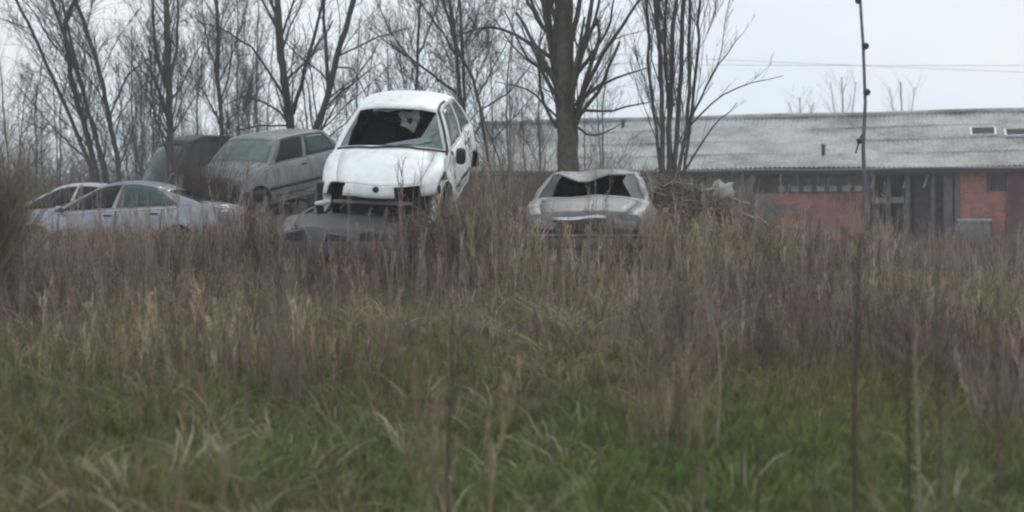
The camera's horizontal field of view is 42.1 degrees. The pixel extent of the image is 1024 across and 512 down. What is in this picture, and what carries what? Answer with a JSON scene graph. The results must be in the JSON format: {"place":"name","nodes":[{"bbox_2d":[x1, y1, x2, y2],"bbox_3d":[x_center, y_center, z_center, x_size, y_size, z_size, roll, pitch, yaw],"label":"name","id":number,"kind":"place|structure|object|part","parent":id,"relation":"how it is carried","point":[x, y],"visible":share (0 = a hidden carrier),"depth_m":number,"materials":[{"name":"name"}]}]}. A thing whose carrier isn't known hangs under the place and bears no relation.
{"place":"outdoors","nodes":[
{"label":"outdoors","id":0,"kind":"place"},
{"bbox_2d":[1,10,1009,71],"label":"overhead cable","id":1,"kind":"object","parent":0,"point":[598,53],"visible":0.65,"depth_m":61.82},
{"bbox_2d":[0,256,1023,511],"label":"dry grass","id":2,"kind":"structure","parent":0,"point":[388,430],"depth_m":8.83,"materials":[{"name":"beige plant"}]},
{"bbox_2d":[0,243,1023,511],"bbox_3d":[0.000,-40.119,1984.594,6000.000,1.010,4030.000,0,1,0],"label":"ground","id":3,"kind":"structure","parent":0,"point":[508,327],"depth_m":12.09,"materials":[{"name":"green plant"}]},
{"bbox_2d":[0,3,59,191],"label":"bare tree","id":4,"kind":"object","parent":3,"relation":"on","point":[8,114],"visible":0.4,"depth_m":40.90,"materials":[{"name":"brown plant"}]},
{"bbox_2d":[2,31,70,202],"bbox_3d":[-13.126,-3.348,36.777,3.090,6.572,1.846,0,1,0],"label":"bare tree","id":5,"kind":"object","parent":3,"relation":"on","point":[38,143],"visible":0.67,"depth_m":36.82,"materials":[{"name":"brown plant"}]},
{"bbox_2d":[0,30,97,315],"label":"brown bush","id":6,"kind":"object","parent":3,"relation":"on","point":[11,230],"visible":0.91,"depth_m":12.50,"materials":[{"name":"brown plant"}]},
{"bbox_2d":[1,183,106,215],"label":"pale saloon","id":7,"kind":"object","parent":3,"relation":"on","point":[73,189],"visible":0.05,"depth_m":26.72,"materials":[{"name":"silver metal"}]},
{"bbox_2d":[25,187,76,209],"bbox_3d":[-9.289,-1.156,26.737,1.091,0.477,0.235,0,1,4],"label":"side window","id":8,"kind":"structure","parent":7,"relation":"in","point":[60,200],"depth_m":26.69,"materials":[{"name":"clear glass"}]},
{"bbox_2d":[75,186,99,198],"bbox_3d":[-8.186,-1.188,26.655,1.184,0.421,0.227,0,1,4],"label":"side window","id":9,"kind":"structure","parent":7,"relation":"in","point":[86,190],"depth_m":26.73,"materials":[{"name":"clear glass"}]},
{"bbox_2d":[12,32,106,194],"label":"bare tree","id":10,"kind":"object","parent":3,"relation":"on","point":[56,149],"visible":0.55,"depth_m":41.09,"materials":[{"name":"brown plant"}]},
{"bbox_2d":[0,0,193,256],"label":"bare tree","id":11,"kind":"object","parent":3,"relation":"on","point":[73,64],"visible":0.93,"depth_m":28.44,"materials":[{"name":"brown plant"}]},
{"bbox_2d":[63,3,199,180],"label":"bare tree","id":12,"kind":"object","parent":3,"relation":"on","point":[127,154],"visible":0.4,"depth_m":41.22,"materials":[{"name":"brown plant"}]},
{"bbox_2d":[19,180,248,251],"bbox_3d":[-7.300,-0.639,24.604,4.798,1.497,1.892,0,1,9],"label":"silver saloon","id":13,"kind":"object","parent":3,"relation":"on","point":[112,196],"visible":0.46,"depth_m":23.79,"materials":[{"name":"paint"}]},
{"bbox_2d":[58,209,115,245],"bbox_3d":[-7.607,-0.508,23.825,1.066,0.653,0.093,0,1,9],"label":"door","id":14,"kind":"structure","parent":13,"relation":"in","point":[107,221],"depth_m":23.79,"materials":[{"name":"silver metal"}]},
{"bbox_2d":[62,185,121,210],"bbox_3d":[-7.564,-1.039,23.975,1.091,0.477,0.235,0,1,9],"label":"side window","id":15,"kind":"structure","parent":13,"relation":"in","point":[110,193],"depth_m":23.92,"materials":[{"name":"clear glass"}]},
{"bbox_2d":[115,207,161,244],"bbox_3d":[-6.644,-0.525,23.670,0.856,0.678,0.097,0,1,9],"label":"door","id":16,"kind":"structure","parent":13,"relation":"in","point":[154,212],"depth_m":23.64,"materials":[{"name":"silver metal"}]},
{"bbox_2d":[116,185,177,207],"bbox_3d":[-6.472,-1.068,23.798,1.184,0.421,0.227,0,1,9],"label":"side window","id":17,"kind":"structure","parent":13,"relation":"in","point":[154,195],"depth_m":23.78,"materials":[{"name":"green glass"}]},
{"bbox_2d":[170,190,221,202],"bbox_3d":[-5.711,-1.075,24.360,0.760,0.272,1.400,0,1,9],"label":"rear window","id":18,"kind":"structure","parent":13,"relation":"in","point":[199,198],"depth_m":24.04,"materials":[{"name":"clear glass"}]},
{"bbox_2d":[108,25,202,180],"bbox_3d":[-9.366,-3.077,35.143,2.474,6.096,2.062,0,1,0],"label":"bare tree","id":19,"kind":"object","parent":3,"relation":"on","point":[152,139],"visible":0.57,"depth_m":35.13,"materials":[{"name":"brown plant"}]},
{"bbox_2d":[113,0,202,172],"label":"bare tree","id":20,"kind":"object","parent":3,"relation":"on","point":[161,42],"visible":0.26,"depth_m":42.43,"materials":[{"name":"brown plant"}]},
{"bbox_2d":[102,0,234,184],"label":"bare tree","id":21,"kind":"object","parent":3,"relation":"on","point":[166,78],"visible":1,"depth_m":27.46,"materials":[{"name":"brown plant"}]},
{"bbox_2d":[147,0,234,134],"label":"bare tree","id":22,"kind":"object","parent":3,"relation":"on","point":[196,110],"visible":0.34,"depth_m":41.86,"materials":[{"name":"brown plant"}]},
{"bbox_2d":[124,86,284,204],"bbox_3d":[-5.719,-1.565,25.231,3.046,3.572,2.969,0,1,0],"label":"bramble bush","id":23,"kind":"object","parent":3,"relation":"on","point":[199,185],"visible":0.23,"depth_m":25.18,"materials":[{"name":"brown plant"}]},
{"bbox_2d":[139,0,270,156],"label":"bare tree","id":24,"kind":"object","parent":3,"relation":"on","point":[220,97],"visible":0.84,"depth_m":29.76,"materials":[{"name":"brown plant"}]},
{"bbox_2d":[140,135,307,210],"bbox_3d":[-7.142,-1.437,31.029,4.895,2.785,2.060,-1,2,-42],"label":"dark van","id":25,"kind":"object","parent":3,"relation":"on","point":[183,138],"visible":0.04,"depth_m":30.15,"materials":[{"name":"grey paint"}]},
{"bbox_3d":[-7.080,-1.957,29.990,1.232,1.295,0.092,-1,2,-42],"label":"side window","id":26,"kind":"part","parent":25,"relation":"part of","materials":[{"name":"black glass"}]},
{"bbox_2d":[151,252,324,511],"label":"weed clump","id":27,"kind":"object","parent":3,"relation":"on","point":[178,478],"visible":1,"depth_m":4.73,"materials":[{"name":"plant"}]},
{"bbox_2d":[174,0,303,134],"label":"bare tree","id":28,"kind":"object","parent":3,"relation":"on","point":[237,84],"visible":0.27,"depth_m":37.00,"materials":[{"name":"brown plant"}]},
{"bbox_2d":[204,0,307,134],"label":"bare tree","id":29,"kind":"object","parent":3,"relation":"on","point":[256,112],"visible":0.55,"depth_m":35.80,"materials":[{"name":"brown plant"}]},
{"bbox_2d":[175,0,356,210],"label":"bare tree","id":30,"kind":"object","parent":3,"relation":"on","point":[283,67],"visible":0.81,"depth_m":30.24,"materials":[{"name":"brown plant"}]},
{"bbox_2d":[226,303,335,409],"bbox_3d":[-1.575,0.707,9.653,0.901,0.768,0.676,1,1,32],"label":"weed clump","id":31,"kind":"object","parent":3,"relation":"on","point":[291,355],"visible":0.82,"depth_m":9.62,"materials":[{"name":"brown plant"}]},
{"bbox_2d":[259,197,315,226],"bbox_3d":[-5.181,-0.611,27.525,1.660,1.318,4.201,1,1,27],"label":"flattened car","id":32,"kind":"object","parent":3,"relation":"on","point":[276,208],"visible":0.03,"depth_m":27.50,"materials":[{"name":"grey paint"}]},
{"bbox_2d":[188,129,335,217],"bbox_3d":[-5.038,-1.780,27.543,1.832,1.539,3.966,2,12,26],"label":"grey hatchback","id":33,"kind":"object","parent":32,"relation":"on","point":[299,167],"visible":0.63,"depth_m":26.77,"materials":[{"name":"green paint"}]},
{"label":"side window","id":34,"kind":"part","parent":33,"relation":"part of","materials":[{"name":"glass"}]},
{"bbox_3d":[-4.462,-1.592,26.888,0.089,0.678,1.202,2,12,26],"label":"door","id":35,"kind":"part","parent":33,"relation":"part of","materials":[{"name":"grey paint"}]},
{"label":"side window","id":36,"kind":"part","parent":33,"relation":"part of","materials":[{"name":"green glass"}]},
{"bbox_3d":[-4.611,-0.576,26.936,0.111,0.653,0.989,1,1,27],"label":"door","id":37,"kind":"part","parent":32,"relation":"part of","materials":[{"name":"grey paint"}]},
{"bbox_2d":[256,0,417,211],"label":"bare tree","id":38,"kind":"object","parent":3,"relation":"on","point":[329,78],"visible":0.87,"depth_m":30.13,"materials":[{"name":"brown plant"}]},
{"bbox_2d":[268,207,455,280],"bbox_3d":[-1.794,-0.287,17.147,1.747,1.102,4.251,0,1,7],"label":"crushed car","id":39,"kind":"object","parent":3,"relation":"on","point":[336,221],"visible":0.46,"depth_m":15.23,"materials":[{"name":"grey paint"}]},
{"bbox_2d":[314,90,478,222],"bbox_3d":[-1.397,-1.325,17.310,1.764,1.472,3.828,2,14,5],"label":"white hatchback","id":40,"kind":"object","parent":39,"relation":"on","point":[382,134],"visible":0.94,"depth_m":16.34,"materials":[{"name":"paint"}]},
{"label":"side window","id":41,"kind":"part","parent":40,"relation":"part of","materials":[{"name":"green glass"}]},
{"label":"rear window","id":42,"kind":"part","parent":40,"relation":"part of","materials":[{"name":"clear glass"}]},
{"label":"side window","id":43,"kind":"part","parent":40,"relation":"part of","materials":[{"name":"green glass"}]},
{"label":"side window","id":44,"kind":"part","parent":40,"relation":"part of","materials":[{"name":"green glass"}]},
{"bbox_3d":[-0.683,-1.165,17.186,0.111,0.634,1.327,2,14,5],"label":"door","id":45,"kind":"part","parent":40,"relation":"part of","materials":[{"name":"white paint"}]},
{"bbox_3d":[-1.043,-0.275,16.763,0.106,0.520,0.988,0,1,7],"label":"door","id":46,"kind":"part","parent":39,"relation":"part of","materials":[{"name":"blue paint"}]},
{"bbox_2d":[310,1,422,143],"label":"bare tree","id":47,"kind":"object","parent":3,"relation":"on","point":[339,81],"visible":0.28,"depth_m":37.28,"materials":[{"name":"brown plant"}]},
{"bbox_2d":[359,0,433,98],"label":"bare tree","id":48,"kind":"object","parent":3,"relation":"on","point":[387,58],"visible":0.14,"depth_m":34.73,"materials":[{"name":"brown plant"}]},
{"bbox_2d":[339,0,480,100],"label":"bare tree","id":49,"kind":"object","parent":3,"relation":"on","point":[399,46],"visible":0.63,"depth_m":29.79,"materials":[{"name":"brown plant"}]},
{"bbox_2d":[400,319,478,511],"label":"dry stalk","id":50,"kind":"object","parent":3,"relation":"on","point":[448,440],"visible":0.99,"depth_m":6.08,"materials":[{"name":"brown plant"}]},
{"bbox_2d":[365,0,530,201],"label":"bare tree","id":51,"kind":"object","parent":3,"relation":"on","point":[459,89],"visible":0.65,"depth_m":27.87,"materials":[{"name":"brown plant"}]},
{"bbox_2d":[393,0,563,190],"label":"bare tree","id":52,"kind":"object","parent":3,"relation":"on","point":[454,38],"visible":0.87,"depth_m":26.29,"materials":[{"name":"brown plant"}]},
{"bbox_2d":[462,0,553,182],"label":"bare tree","id":53,"kind":"object","parent":3,"relation":"on","point":[505,116],"visible":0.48,"depth_m":35.73,"materials":[{"name":"brown plant"}]},
{"bbox_2d":[0,119,1023,395],"bbox_3d":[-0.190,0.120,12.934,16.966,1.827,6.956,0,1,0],"label":"dead weeds","id":54,"kind":"object","parent":3,"relation":"on","point":[779,298],"visible":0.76,"depth_m":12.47,"materials":[{"name":"brown plant"}]},
{"bbox_2d":[0,281,1023,511],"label":"sparse weeds","id":55,"kind":"object","parent":3,"relation":"on","point":[413,384],"visible":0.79,"depth_m":8.32,"materials":[{"name":"plant"}]},
{"bbox_2d":[0,69,1023,248],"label":"undergrowth","id":56,"kind":"object","parent":3,"relation":"on","point":[129,169],"visible":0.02,"depth_m":55.10,"materials":[{"name":"brown plant"}]},
{"bbox_2d":[3,130,1023,269],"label":"thicket","id":57,"kind":"object","parent":3,"relation":"on","point":[537,185],"visible":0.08,"depth_m":23.15,"materials":[{"name":"brown plant"}]},
{"bbox_2d":[494,3,574,188],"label":"bare tree","id":58,"kind":"object","parent":3,"relation":"on","point":[539,128],"visible":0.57,"depth_m":40.98,"materials":[{"name":"brown plant"}]},
{"bbox_2d":[446,0,675,171],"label":"bare tree","id":59,"kind":"object","parent":3,"relation":"on","point":[561,32],"visible":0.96,"depth_m":25.64,"materials":[{"name":"brown plant"}]},
{"bbox_2d":[532,450,591,511],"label":"dry stalk","id":60,"kind":"object","parent":3,"relation":"on","point":[556,501],"visible":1,"depth_m":5.96,"materials":[{"name":"grey plant"}]},
{"bbox_2d":[516,169,657,277],"bbox_3d":[1.099,-0.451,17.517,1.769,1.414,4.538,0,1,7],"label":"grey saloon","id":61,"kind":"object","parent":3,"relation":"on","point":[568,189],"visible":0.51,"depth_m":15.79,"materials":[{"name":"paint"}]},
{"bbox_2d":[562,179,622,195],"bbox_3d":[1.258,-0.916,18.771,1.334,0.364,0.530,0,1,7],"label":"rear window","id":62,"kind":"structure","parent":61,"relation":"in","point":[601,183],"depth_m":18.75,"materials":[{"name":"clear glass"}]},
{"bbox_2d":[639,175,650,200],"bbox_3d":[1.716,-0.876,17.175,0.170,0.371,1.012,0,1,7],"label":"side window","id":63,"kind":"structure","parent":61,"relation":"in","point":[641,176],"depth_m":17.21,"materials":[{"name":"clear glass"}]},
{"bbox_2d":[574,0,647,170],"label":"bare tree","id":64,"kind":"object","parent":3,"relation":"on","point":[601,107],"visible":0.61,"depth_m":42.77,"materials":[{"name":"brown plant"}]},
{"bbox_2d":[617,326,735,458],"bbox_3d":[0.979,0.805,7.889,0.722,0.818,0.575,0,1,-11],"label":"weed clump","id":65,"kind":"object","parent":3,"relation":"on","point":[669,404],"visible":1,"depth_m":7.91,"materials":[{"name":"brown plant"}]},
{"bbox_2d":[569,147,810,273],"bbox_3d":[2.496,-0.489,18.601,3.612,2.141,2.377,0,1,0],"label":"brush pile","id":66,"kind":"object","parent":3,"relation":"on","point":[695,202],"visible":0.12,"depth_m":18.31,"materials":[{"name":"brown plant"}]},
{"bbox_2d":[712,179,734,199],"bbox_3d":[2.845,-0.896,17.935,0.315,0.280,0.046,0,1,0],"label":"plastic scrap","id":67,"kind":"object","parent":66,"relation":"on","point":[723,191],"visible":0.87,"depth_m":17.92,"materials":[{"name":"white plastic"}]},
{"bbox_2d":[737,210,755,219],"bbox_3d":[3.142,-0.547,17.793,0.315,0.028,0.050,21,-6,-19],"label":"board","id":68,"kind":"object","parent":66,"relation":"on","point":[748,215],"visible":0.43,"depth_m":17.78,"materials":[{"name":"grey wood"}]},
{"bbox_2d":[619,0,781,199],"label":"bare tree","id":69,"kind":"object","parent":3,"relation":"on","point":[658,16],"visible":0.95,"depth_m":24.42,"materials":[{"name":"brown plant"}]},
{"bbox_2d":[698,265,751,456],"bbox_3d":[1.209,0.635,7.681,0.369,1.172,0.285,0,1,-19],"label":"dry stalk","id":70,"kind":"object","parent":3,"relation":"on","point":[718,423],"visible":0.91,"depth_m":7.72,"materials":[{"name":"brown plant"}]},
{"bbox_2d":[462,108,1023,243],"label":"brick shed","id":71,"kind":"structure","parent":3,"relation":"on","point":[942,168],"depth_m":49.91,"materials":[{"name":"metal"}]},
{"bbox_2d":[754,177,773,193],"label":"window","id":72,"kind":"structure","parent":71,"relation":"in","point":[767,182],"depth_m":49.93,"materials":[{"name":"grey glass"}]},
{"bbox_2d":[773,176,862,192],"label":"window","id":73,"kind":"structure","parent":71,"relation":"in","point":[838,184],"depth_m":49.30,"materials":[{"name":"grey glass"}]},
{"bbox_2d":[914,175,954,243],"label":"door","id":74,"kind":"structure","parent":71,"relation":"in","point":[922,196],"depth_m":48.84,"materials":[{"name":"grey metal"}]},
{"bbox_2d":[988,174,1004,191],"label":"window","id":75,"kind":"structure","parent":71,"relation":"in","point":[996,182],"depth_m":47.57,"materials":[{"name":"grey glass"}]},
{"bbox_2d":[753,410,788,511],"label":"dry stalk","id":76,"kind":"object","parent":3,"relation":"on","point":[757,465],"visible":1,"depth_m":5.97,"materials":[{"name":"brown plant"}]},
{"bbox_2d":[784,88,821,112],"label":"bare tree","id":77,"kind":"object","parent":3,"relation":"on","point":[802,105],"visible":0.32,"depth_m":120.50,"materials":[{"name":"brown plant"}]},
{"bbox_2d":[788,444,848,511],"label":"dry stalk","id":78,"kind":"object","parent":3,"relation":"on","point":[823,483],"visible":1,"depth_m":5.89,"materials":[{"name":"plant"}]},
{"bbox_2d":[818,63,874,111],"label":"bare tree","id":79,"kind":"object","parent":3,"relation":"on","point":[841,87],"visible":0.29,"depth_m":119.82,"materials":[{"name":"brown plant"}]},
{"bbox_2d":[830,211,885,511],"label":"dry stalk","id":80,"kind":"object","parent":3,"relation":"on","point":[854,459],"visible":1,"depth_m":6.29,"materials":[{"name":"brown plant"}]},
{"bbox_2d":[855,0,870,232],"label":"steel pole","id":81,"kind":"object","parent":3,"relation":"on","point":[866,93],"visible":0.96,"depth_m":29.91,"materials":[{"name":"black metal"}]},
{"bbox_2d":[877,67,926,110],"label":"bare tree","id":82,"kind":"object","parent":3,"relation":"on","point":[900,84],"visible":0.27,"depth_m":120.02,"materials":[{"name":"brown plant"}]},
{"bbox_2d":[860,316,957,511],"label":"dry stalk","id":83,"kind":"object","parent":3,"relation":"on","point":[919,486],"visible":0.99,"depth_m":5.88,"materials":[{"name":"plant"}]},
{"bbox_2d":[882,312,948,511],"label":"dry stalk","id":84,"kind":"object","parent":3,"relation":"on","point":[907,338],"visible":1,"depth_m":5.66,"materials":[{"name":"brown plant"}]},
{"bbox_2d":[902,262,966,511],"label":"dry stalk","id":85,"kind":"object","parent":3,"relation":"on","point":[939,393],"visible":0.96,"depth_m":6.38,"materials":[{"name":"brown plant"}]},
{"bbox_2d":[919,374,972,511],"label":"dry stalk","id":86,"kind":"object","parent":3,"relation":"on","point":[945,470],"visible":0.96,"depth_m":6.08,"materials":[{"name":"brown plant"}]},
{"bbox_2d":[918,322,1023,437],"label":"weed clump","id":87,"kind":"object","parent":3,"relation":"on","point":[1004,386],"visible":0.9,"depth_m":8.60,"materials":[{"name":"brown plant"}]},
{"bbox_2d":[968,287,1022,510],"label":"dry stalk","id":88,"kind":"object","parent":3,"relation":"on","point":[996,391],"visible":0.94,"depth_m":6.46,"materials":[{"name":"brown plant"}]},
{"bbox_2d":[0,0,1023,187],"label":"sky","id":89,"kind":"structure","parent":0,"point":[796,32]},
{"bbox_2d":[7,44,1023,65],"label":"overhead cable","id":90,"kind":"object","parent":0,"point":[795,65],"visible":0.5,"depth_m":61.82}
]}

